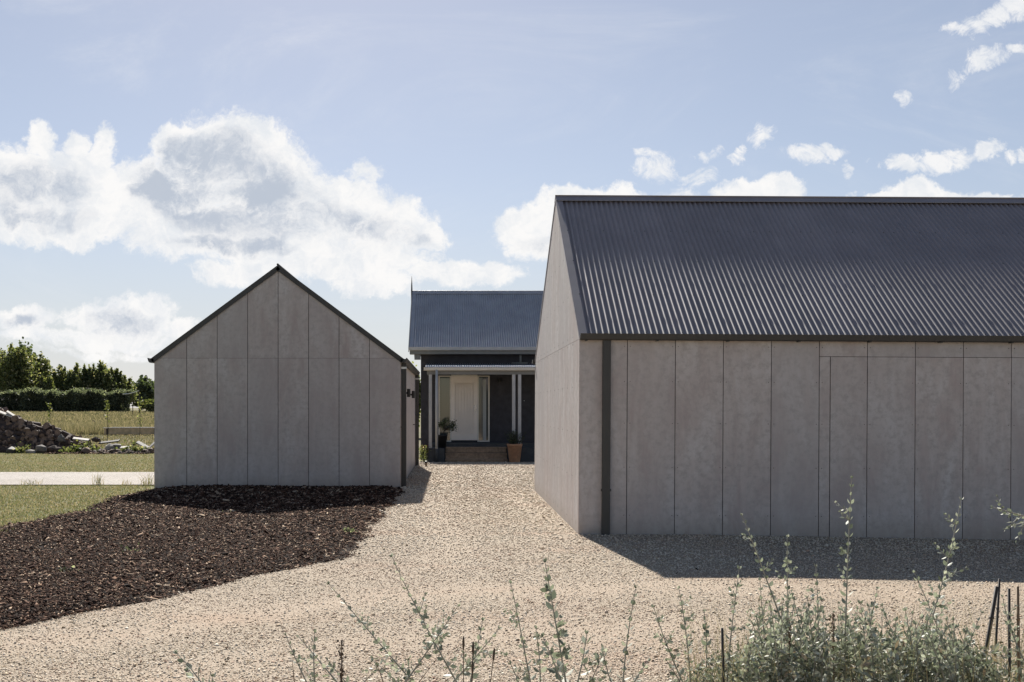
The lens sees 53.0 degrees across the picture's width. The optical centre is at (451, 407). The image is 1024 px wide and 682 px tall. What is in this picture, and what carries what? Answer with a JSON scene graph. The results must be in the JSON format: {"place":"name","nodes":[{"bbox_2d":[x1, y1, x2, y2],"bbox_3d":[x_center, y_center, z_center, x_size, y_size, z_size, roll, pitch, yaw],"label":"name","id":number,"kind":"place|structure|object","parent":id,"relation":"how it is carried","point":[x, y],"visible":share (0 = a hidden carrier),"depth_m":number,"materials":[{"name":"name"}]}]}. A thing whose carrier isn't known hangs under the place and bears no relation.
{"place":"outdoors","nodes":[
{"label":"outdoors","id":0,"kind":"place"},
{"bbox_2d":[0,472,153,484],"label":"path","id":1,"kind":"structure","parent":0,"point":[61,478],"depth_m":22.70,"materials":[{"name":"concrete"}]},
{"bbox_2d":[20,478,42,485],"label":"weed","id":2,"kind":"object","parent":1,"relation":"on","point":[32,482],"visible":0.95,"depth_m":20.93,"materials":[{"name":"green plant"}]},
{"bbox_2d":[91,473,103,485],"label":"weed","id":3,"kind":"object","parent":1,"relation":"on","point":[99,480],"visible":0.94,"depth_m":20.94,"materials":[{"name":"green plant"}]},
{"bbox_2d":[134,472,153,485],"bbox_3d":[-6.367,1.442,20.935,0.797,0.297,0.406,0,0,10],"label":"weed","id":4,"kind":"object","parent":1,"relation":"on","point":[148,482],"visible":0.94,"depth_m":20.91,"materials":[{"name":"green plant"}]},
{"bbox_2d":[0,452,154,526],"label":"lawn","id":5,"kind":"structure","parent":0,"point":[31,462],"depth_m":20.92,"materials":[{"name":"green plant"}]},
{"bbox_2d":[0,447,9,452],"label":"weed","id":6,"kind":"object","parent":5,"relation":"on","point":[3,450],"visible":0.38,"depth_m":36.14,"materials":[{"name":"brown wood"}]},
{"bbox_2d":[6,446,15,453],"bbox_3d":[-15.348,1.525,35.719,0.375,0.358,0.556,0,0,-23],"label":"rock","id":7,"kind":"object","parent":5,"relation":"on","point":[10,450],"visible":0.61,"depth_m":35.50,"materials":[{"name":"grey stone"}]},
{"bbox_2d":[13,443,35,452],"bbox_3d":[-15.014,1.405,35.823,0.950,0.452,0.759,0,0,0],"label":"weed","id":8,"kind":"object","parent":5,"relation":"on","point":[21,449],"visible":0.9,"depth_m":35.72,"materials":[{"name":"green plant"}]},
{"bbox_2d":[25,449,35,453],"bbox_3d":[-14.648,1.527,35.602,0.462,0.167,0.270,0,0,31],"label":"rock","id":9,"kind":"object","parent":5,"relation":"on","point":[30,451],"visible":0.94,"depth_m":35.51,"materials":[{"name":"stone"}]},
{"bbox_2d":[36,445,45,452],"bbox_3d":[-14.289,1.431,35.679,0.425,0.294,0.342,0,0,32],"label":"rock","id":10,"kind":"object","parent":5,"relation":"on","point":[41,448],"visible":1,"depth_m":35.56,"materials":[{"name":"grey stone"}]},
{"bbox_2d":[47,445,60,451],"bbox_3d":[-13.848,1.444,35.684,0.582,0.280,0.385,0,0,32],"label":"rock","id":11,"kind":"object","parent":5,"relation":"on","point":[55,448],"visible":0.9,"depth_m":35.58,"materials":[{"name":"grey stone"}]},
{"bbox_2d":[58,445,77,452],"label":"weed","id":12,"kind":"object","parent":5,"relation":"on","point":[64,449],"visible":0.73,"depth_m":35.68,"materials":[{"name":"green plant"}]},
{"bbox_2d":[69,439,88,452],"bbox_3d":[-12.979,1.371,35.792,0.833,0.524,0.705,0,0,25],"label":"weed","id":13,"kind":"object","parent":5,"relation":"on","point":[79,448],"visible":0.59,"depth_m":35.71,"materials":[{"name":"green plant"}]},
{"bbox_2d":[74,440,99,451],"bbox_3d":[-12.752,1.384,35.764,0.803,0.497,0.780,0,0,35],"label":"weed","id":14,"kind":"object","parent":5,"relation":"on","point":[90,446],"visible":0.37,"depth_m":35.72,"materials":[{"name":"green plant"}]},
{"bbox_2d":[42,450,147,453],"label":"soil crumbs","id":15,"kind":"object","parent":5,"relation":"on","point":[52,452],"visible":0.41,"depth_m":35.07,"materials":[{"name":"brown soil"}]},
{"bbox_2d":[80,447,153,453],"bbox_3d":[-11.537,1.527,35.984,2.606,0.345,1.855,0,0,0],"label":"rubble","id":16,"kind":"object","parent":5,"relation":"on","point":[101,451],"visible":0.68,"depth_m":35.28,"materials":[{"name":"grey stone"}]},
{"bbox_2d":[98,439,119,443],"bbox_3d":[-12.272,1.223,36.700,0.750,0.040,0.180,-7,17,6],"label":"board","id":17,"kind":"object","parent":16,"relation":"on","point":[110,441],"visible":0.91,"depth_m":36.64,"materials":[{"name":"grey wood"}]},
{"bbox_2d":[105,443,114,450],"bbox_3d":[-12.018,1.401,36.004,0.378,0.300,0.364,0,0,-43],"label":"rock","id":18,"kind":"object","parent":16,"relation":"on","point":[109,446],"visible":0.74,"depth_m":35.86,"materials":[{"name":"stone"}]},
{"bbox_2d":[137,441,148,446],"bbox_3d":[-11.007,1.331,36.500,0.500,0.040,0.180,26,22,10],"label":"board","id":19,"kind":"object","parent":16,"relation":"on","point":[140,443],"visible":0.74,"depth_m":36.49,"materials":[{"name":"grey wood"}]},
{"bbox_2d":[121,439,143,451],"bbox_3d":[-11.171,1.351,35.769,0.832,0.548,0.697,0,0,36],"label":"weed","id":20,"kind":"object","parent":5,"relation":"on","point":[131,446],"visible":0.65,"depth_m":35.72,"materials":[{"name":"green plant"}]},
{"bbox_2d":[84,408,420,457],"bbox_3d":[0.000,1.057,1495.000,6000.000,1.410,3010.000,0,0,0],"label":"ground","id":21,"kind":"structure","parent":0,"point":[134,409],"depth_m":50.10,"materials":[{"name":"green plant"}]},
{"bbox_2d":[0,348,21,389],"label":"tree","id":22,"kind":"object","parent":21,"relation":"on","point":[4,359],"visible":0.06,"depth_m":129.02,"materials":[{"name":"green plant"}]},
{"bbox_2d":[4,336,36,398],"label":"tree","id":23,"kind":"object","parent":21,"relation":"on","point":[21,345],"visible":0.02,"depth_m":144.83,"materials":[{"name":"green plant"}]},
{"bbox_2d":[0,343,46,396],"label":"tree","id":24,"kind":"object","parent":21,"relation":"on","point":[18,363],"visible":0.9,"depth_m":124.92,"materials":[{"name":"green plant"}]},
{"bbox_2d":[28,351,52,396],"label":"tree","id":25,"kind":"object","parent":21,"relation":"on","point":[46,366],"visible":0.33,"depth_m":129.51,"materials":[{"name":"green plant"}]},
{"bbox_2d":[36,374,55,397],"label":"tree","id":26,"kind":"object","parent":21,"relation":"on","point":[44,383],"visible":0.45,"depth_m":121.48,"materials":[{"name":"green plant"}]},
{"bbox_2d":[45,402,52,422],"bbox_3d":[-15.702,0.580,40.019,0.277,1.878,0.274,0,0,0],"label":"sapling","id":27,"kind":"object","parent":21,"relation":"on","point":[49,411],"visible":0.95,"depth_m":39.99,"materials":[{"name":"green plant"}]},
{"bbox_2d":[50,364,71,390],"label":"tree","id":28,"kind":"object","parent":21,"relation":"on","point":[59,378],"visible":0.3,"depth_m":126.31,"materials":[{"name":"green plant"}]},
{"bbox_2d":[0,386,136,411],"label":"hedge","id":29,"kind":"object","parent":21,"relation":"on","point":[67,400],"visible":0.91,"depth_m":110.88,"materials":[{"name":"green plant"}]},
{"bbox_2d":[57,362,97,398],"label":"tree","id":30,"kind":"object","parent":21,"relation":"on","point":[75,377],"visible":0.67,"depth_m":125.22,"materials":[{"name":"green plant"}]},
{"bbox_2d":[10,410,153,447],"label":"paddock grass","id":31,"kind":"structure","parent":21,"relation":"on","point":[58,417],"depth_m":77.17,"materials":[{"name":"green plant"}]},
{"bbox_2d":[76,360,110,397],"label":"tree","id":32,"kind":"object","parent":21,"relation":"on","point":[98,373],"visible":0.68,"depth_m":125.97,"materials":[{"name":"green plant"}]},
{"bbox_2d":[41,420,151,434],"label":"tall weeds","id":33,"kind":"object","parent":21,"relation":"on","point":[92,427],"visible":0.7,"depth_m":52.25,"materials":[{"name":"green plant"}]},
{"bbox_2d":[103,399,110,444],"bbox_3d":[-12.799,0.615,37.994,0.280,1.879,0.250,0,0,-41],"label":"sapling","id":34,"kind":"object","parent":21,"relation":"on","point":[107,406],"visible":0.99,"depth_m":37.99,"materials":[{"name":"green plant"}]},
{"bbox_2d":[97,366,133,398],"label":"tree","id":35,"kind":"object","parent":21,"relation":"on","point":[115,379],"visible":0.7,"depth_m":125.74,"materials":[{"name":"green plant"}]},
{"bbox_2d":[103,427,153,433],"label":"raised bed","id":36,"kind":"object","parent":21,"relation":"on","point":[130,430],"visible":0.59,"depth_m":50.00,"materials":[{"name":"grey concrete"}]},
{"bbox_2d":[123,374,141,403],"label":"tree","id":37,"kind":"object","parent":21,"relation":"on","point":[130,381],"visible":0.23,"depth_m":127.80,"materials":[{"name":"green plant"}]},
{"bbox_2d":[126,390,139,414],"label":"line pole","id":38,"kind":"object","parent":21,"relation":"on","point":[132,400],"visible":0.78,"depth_m":89.97,"materials":[{"name":"grey metal"}]},
{"bbox_2d":[137,399,142,435],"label":"sapling","id":39,"kind":"object","parent":21,"relation":"on","point":[139,407],"visible":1,"depth_m":49.00,"materials":[{"name":"green plant"}]},
{"bbox_2d":[131,376,153,409],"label":"tree","id":40,"kind":"object","parent":21,"relation":"on","point":[145,388],"visible":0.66,"depth_m":174.20,"materials":[{"name":"green plant"}]},
{"bbox_2d":[136,375,153,385],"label":"tree","id":41,"kind":"object","parent":21,"relation":"on","point":[145,378],"visible":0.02,"depth_m":329.17,"materials":[{"name":"green plant"}]},
{"bbox_2d":[137,399,153,411],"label":"bush","id":42,"kind":"object","parent":21,"relation":"on","point":[148,405],"visible":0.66,"depth_m":107.23,"materials":[{"name":"green plant"}]},
{"bbox_2d":[147,263,419,487],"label":"gabled shed","id":43,"kind":"structure","parent":21,"relation":"on","point":[278,374],"depth_m":20.17,"materials":[{"name":"grey concrete"}]},
{"bbox_2d":[411,384,414,470],"bbox_3d":[-0.987,0.509,26.170,0.064,2.222,1.194,0,0,0],"label":"door","id":44,"kind":"structure","parent":43,"relation":"in","point":[412,424],"depth_m":25.66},
{"bbox_2d":[412,361,420,426],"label":"tree","id":45,"kind":"object","parent":21,"relation":"on","point":[419,395],"visible":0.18,"depth_m":59.91,"materials":[{"name":"green plant"}]},
{"bbox_2d":[408,279,543,461],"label":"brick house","id":46,"kind":"structure","parent":21,"relation":"on","point":[474,351],"depth_m":35.00,"materials":[{"name":"grey metal"}]},
{"bbox_2d":[438,416,457,447],"bbox_3d":[-0.173,0.797,33.287,0.768,1.019,0.686,0,0,-16],"label":"potted plant","id":47,"kind":"object","parent":46,"relation":"on","point":[442,441],"visible":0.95,"depth_m":33.24,"materials":[{"name":"green plant"}]},
{"bbox_2d":[451,376,476,439],"bbox_3d":[0.430,0.019,34.943,0.892,2.183,0.105,0,0,0],"label":"door","id":48,"kind":"structure","parent":46,"relation":"in","point":[463,388],"depth_m":34.94,"materials":[{"name":"paint"}]},
{"bbox_2d":[532,195,1023,539],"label":"gabled garage","id":49,"kind":"structure","parent":21,"relation":"on","point":[764,365],"depth_m":12.80,"materials":[{"name":"grey concrete"}]},
{"bbox_2d":[829,357,1023,539],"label":"door","id":50,"kind":"structure","parent":49,"relation":"in","point":[957,428],"depth_m":12.80,"materials":[{"name":"grey concrete"}]},
{"bbox_2d":[0,459,1023,681],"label":"gravel drive","id":51,"kind":"structure","parent":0,"point":[472,596],"depth_m":8.32,"materials":[{"name":"beige gravel"}]},
{"bbox_2d":[173,650,215,681],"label":"silver shrub","id":52,"kind":"object","parent":51,"relation":"on","point":[189,667],"visible":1,"depth_m":3.70,"materials":[{"name":"green plant"}]},
{"bbox_2d":[0,484,404,629],"bbox_3d":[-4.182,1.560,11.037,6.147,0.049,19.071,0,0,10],"label":"mulch bed","id":53,"kind":"object","parent":51,"relation":"on","point":[164,583],"visible":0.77,"depth_m":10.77,"materials":[{"name":"brown wood"}]},
{"bbox_2d":[59,565,75,571],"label":"weed","id":54,"kind":"object","parent":53,"relation":"on","point":[64,568],"visible":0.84,"depth_m":9.66,"materials":[{"name":"green plant"}]},
{"bbox_2d":[284,629,375,681],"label":"silver shrub","id":55,"kind":"object","parent":51,"relation":"on","point":[314,675],"visible":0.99,"depth_m":4.01,"materials":[{"name":"green plant"}]},
{"bbox_2d":[337,640,346,681],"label":"dock spike","id":56,"kind":"object","parent":51,"relation":"on","point":[342,661],"visible":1,"depth_m":3.90,"materials":[{"name":"green plant"}]},
{"bbox_2d":[296,553,502,681],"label":"silver shrub","id":57,"kind":"object","parent":51,"relation":"on","point":[477,658],"visible":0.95,"depth_m":4.00,"materials":[{"name":"green plant"}]},
{"bbox_2d":[419,445,430,461],"bbox_3d":[-0.950,1.489,33.011,0.587,0.610,0.555,0,0,-41],"label":"flowering plant","id":58,"kind":"object","parent":51,"relation":"on","point":[422,450],"visible":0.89,"depth_m":32.96,"materials":[{"name":"green plant"}]},
{"bbox_2d":[462,636,464,681],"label":"plantain","id":59,"kind":"object","parent":51,"relation":"on","point":[463,642],"visible":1,"depth_m":3.80,"materials":[{"name":"plant"}]},
{"bbox_2d":[471,661,473,681],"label":"plantain","id":60,"kind":"object","parent":51,"relation":"on","point":[472,667],"visible":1,"depth_m":3.80,"materials":[{"name":"plant"}]},
{"bbox_2d":[471,641,473,681],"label":"plantain","id":61,"kind":"object","parent":51,"relation":"on","point":[472,651],"visible":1,"depth_m":3.80,"materials":[{"name":"plant"}]},
{"bbox_2d":[490,648,494,681],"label":"plantain","id":62,"kind":"object","parent":51,"relation":"on","point":[493,656],"visible":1,"depth_m":3.80,"materials":[{"name":"plant"}]},
{"bbox_2d":[504,430,525,461],"bbox_3d":[2.048,1.204,32.716,0.676,1.083,0.655,0,0,-14],"label":"potted plant","id":63,"kind":"object","parent":51,"relation":"on","point":[514,449],"visible":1,"depth_m":32.60,"materials":[{"name":"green plant"}]},
{"bbox_2d":[503,580,546,681],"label":"silver shrub","id":64,"kind":"object","parent":51,"relation":"on","point":[526,678],"visible":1,"depth_m":4.30,"materials":[{"name":"green plant"}]},
{"bbox_2d":[539,558,606,681],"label":"silver shrub","id":65,"kind":"object","parent":51,"relation":"on","point":[551,596],"visible":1,"depth_m":3.60,"materials":[{"name":"green plant"}]},
{"bbox_2d":[589,585,650,681],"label":"silver shrub","id":66,"kind":"object","parent":51,"relation":"on","point":[625,652],"visible":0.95,"depth_m":4.11,"materials":[{"name":"green plant"}]},
{"bbox_2d":[651,586,721,681],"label":"silver shrub","id":67,"kind":"object","parent":51,"relation":"on","point":[673,657],"visible":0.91,"depth_m":4.24,"materials":[{"name":"green plant"}]},
{"bbox_2d":[721,628,724,681],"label":"garden stake","id":68,"kind":"object","parent":51,"relation":"on","point":[722,650],"visible":0.88,"depth_m":4.00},
{"bbox_2d":[786,618,793,678],"bbox_3d":[1.319,1.206,4.001,0.030,0.768,0.027,0,0,45],"label":"dock spike","id":69,"kind":"object","parent":51,"relation":"on","point":[789,635],"visible":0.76,"depth_m":4.00,"materials":[{"name":"plant"}]},
{"bbox_2d":[828,613,836,681],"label":"dock spike","id":70,"kind":"object","parent":51,"relation":"on","point":[832,624],"visible":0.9,"depth_m":4.00,"materials":[{"name":"plant"}]},
{"bbox_2d":[673,585,1023,681],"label":"dry stalks","id":71,"kind":"object","parent":51,"relation":"on","point":[829,678],"visible":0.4,"depth_m":4.18,"materials":[{"name":"plant"}]},
{"bbox_2d":[692,627,1023,681],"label":"undergrowth","id":72,"kind":"object","parent":51,"relation":"on","point":[903,651],"visible":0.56,"depth_m":3.94,"materials":[{"name":"green plant"}]},
{"bbox_2d":[724,475,998,681],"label":"silver bush","id":73,"kind":"object","parent":51,"relation":"on","point":[933,652],"visible":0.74,"depth_m":4.03,"materials":[{"name":"green plant"}]},
{"bbox_2d":[980,586,998,668],"bbox_3d":[2.163,1.171,4.200,0.160,0.880,0.020,0,0,0],"label":"garden stake","id":74,"kind":"object","parent":51,"relation":"on","point":[991,616],"visible":0.64,"depth_m":4.19,"materials":[{"name":"black wood"}]},
{"bbox_2d":[993,579,1000,670],"bbox_3d":[2.329,1.173,4.400,0.058,0.875,0.013,0,0,0],"label":"garden stake","id":75,"kind":"object","parent":51,"relation":"on","point":[997,612],"visible":0.56,"depth_m":4.40,"materials":[{"name":"black wood"}]},
{"bbox_2d":[990,494,1023,660],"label":"silver shrub","id":76,"kind":"object","parent":51,"relation":"on","point":[1012,632],"visible":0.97,"depth_m":3.97,"materials":[{"name":"green plant"}]},
{"bbox_2d":[1007,588,1010,681],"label":"garden stake","id":77,"kind":"object","parent":51,"relation":"on","point":[1009,617],"visible":0.61,"depth_m":4.09,"materials":[{"name":"black wood"}]},
{"bbox_2d":[1016,586,1020,681],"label":"garden stake","id":78,"kind":"object","parent":51,"relation":"on","point":[1018,623],"visible":0.81,"depth_m":4.09,"materials":[{"name":"brown wood"}]},
{"bbox_2d":[0,461,1023,681],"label":"gravel stones","id":79,"kind":"object","parent":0,"point":[398,506],"visible":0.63,"depth_m":8.77,"materials":[{"name":"beige gravel"}]},
{"bbox_2d":[0,0,1023,407],"label":"sky","id":80,"kind":"structure","parent":0,"point":[159,159],"materials":[{"name":"blue"}]},
{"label":"log","id":81,"kind":"object","parent":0,"visible":0},
{"bbox_2d":[1,430,10,435],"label":"log","id":82,"kind":"object","parent":81,"relation":"on","point":[6,433],"visible":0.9,"depth_m":36.67,"materials":[{"name":"brown wood"}]},
{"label":"log","id":83,"kind":"object","parent":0,"visible":0},
{"bbox_2d":[12,431,23,435],"bbox_3d":[-15.567,0.940,36.828,0.426,0.174,0.150,-4,5,5],"label":"log","id":84,"kind":"object","parent":83,"relation":"on","point":[19,433],"visible":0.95,"depth_m":36.77,"materials":[{"name":"brown wood"}]},
{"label":"log","id":85,"kind":"object","parent":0,"visible":0},
{"bbox_2d":[17,441,26,445],"bbox_3d":[-15.243,1.299,36.516,0.251,0.251,0.436,-14,0,13],"label":"log","id":86,"kind":"object","parent":85,"relation":"on","point":[20,443],"visible":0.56,"depth_m":36.31,"materials":[{"name":"brown wood"}]},
{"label":"log","id":87,"kind":"object","parent":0,"visible":0},
{"bbox_2d":[18,419,26,424],"bbox_3d":[-15.502,0.633,37.305,0.301,0.302,0.523,-32,-24,6],"label":"log","id":88,"kind":"object","parent":87,"relation":"on","point":[23,421],"visible":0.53,"depth_m":37.09,"materials":[{"name":"brown wood"}]},
{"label":"log","id":89,"kind":"object","parent":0,"visible":0},
{"bbox_2d":[24,425,30,431],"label":"log","id":90,"kind":"object","parent":89,"relation":"on","point":[27,427],"visible":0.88,"depth_m":36.82,"materials":[{"name":"brown wood"}]},
{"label":"log","id":91,"kind":"object","parent":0,"visible":0},
{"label":"log","id":92,"kind":"object","parent":91,"relation":"on","visible":0},
{"bbox_2d":[18,423,25,428],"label":"log","id":93,"kind":"object","parent":92,"relation":"on","point":[21,426],"visible":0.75,"depth_m":36.87,"materials":[{"name":"brown wood"}]},
{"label":"log","id":94,"kind":"object","parent":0,"visible":0},
{"bbox_2d":[40,440,47,444],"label":"log","id":95,"kind":"object","parent":94,"relation":"on","point":[44,442],"visible":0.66,"depth_m":36.26,"materials":[{"name":"brown wood"}]},
{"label":"log","id":96,"kind":"object","parent":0,"visible":0},
{"bbox_2d":[37,430,45,436],"bbox_3d":[-14.662,0.969,36.836,0.446,0.261,0.262,18,-44,-30],"label":"log","id":97,"kind":"object","parent":96,"relation":"on","point":[40,432],"visible":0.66,"depth_m":36.70,"materials":[{"name":"brown wood"}]},
{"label":"log","id":98,"kind":"object","parent":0,"visible":0},
{"bbox_2d":[0,411,11,416],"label":"board","id":99,"kind":"object","parent":98,"relation":"on","point":[4,413],"visible":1,"depth_m":37.35,"materials":[{"name":"grey wood"}]},
{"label":"log","id":100,"kind":"object","parent":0,"visible":0},
{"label":"log","id":101,"kind":"object","parent":100,"relation":"on","visible":0},
{"bbox_2d":[43,422,50,429],"bbox_3d":[-14.592,0.750,37.133,0.275,0.275,0.478,-15,-26,1],"label":"log","id":102,"kind":"object","parent":101,"relation":"on","point":[46,425],"visible":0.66,"depth_m":36.92,"materials":[{"name":"brown wood"}]},
{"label":"log","id":103,"kind":"object","parent":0,"visible":0},
{"bbox_2d":[46,441,56,445],"bbox_3d":[-14.158,1.344,36.477,0.286,0.286,0.497,29,-1,14],"label":"log","id":104,"kind":"object","parent":103,"relation":"on","point":[51,442],"visible":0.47,"depth_m":36.25,"materials":[{"name":"brown wood"}]},
{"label":"log","id":105,"kind":"object","parent":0,"visible":0},
{"bbox_2d":[62,430,69,436],"bbox_3d":[-13.859,0.995,36.821,0.405,0.233,0.233,23,24,-5],"label":"log","id":106,"kind":"object","parent":105,"relation":"on","point":[65,433],"visible":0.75,"depth_m":36.73,"materials":[{"name":"brown wood"}]},
{"bbox_2d":[55,429,61,435],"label":"log","id":107,"kind":"object","parent":106,"relation":"on","point":[58,432],"visible":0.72,"depth_m":36.63,"materials":[{"name":"brown wood"}]},
{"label":"log","id":108,"kind":"object","parent":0,"visible":0},
{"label":"log","id":109,"kind":"object","parent":108,"relation":"on","visible":0},
{"bbox_2d":[60,440,71,445],"bbox_3d":[-13.655,1.289,36.446,0.519,0.299,0.298,8,32,-17],"label":"log","id":110,"kind":"object","parent":109,"relation":"on","point":[65,443],"visible":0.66,"depth_m":36.29,"materials":[{"name":"brown wood"}]},
{"bbox_2d":[58,434,64,441],"bbox_3d":[-13.820,1.080,36.214,0.275,0.303,0.218,0,0,11],"label":"rock","id":111,"kind":"object","parent":110,"relation":"on","point":[61,438],"visible":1,"depth_m":36.13,"materials":[{"name":"grey stone"}]},
{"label":"log","id":112,"kind":"object","parent":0,"visible":0},
{"bbox_2d":[91,437,100,441],"bbox_3d":[-12.643,1.130,36.402,0.321,0.201,0.228,0,0,-2],"label":"rock","id":113,"kind":"object","parent":112,"relation":"on","point":[95,439],"visible":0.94,"depth_m":36.32,"materials":[{"name":"grey stone"}]},
{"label":"log","id":114,"kind":"object","parent":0,"visible":0},
{"bbox_2d":[72,437,89,440],"bbox_3d":[-13.176,1.119,36.400,0.550,0.040,0.180,7,16,-6],"label":"board","id":115,"kind":"object","parent":114,"relation":"on","point":[81,439],"visible":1,"depth_m":36.36,"materials":[{"name":"grey wood"}]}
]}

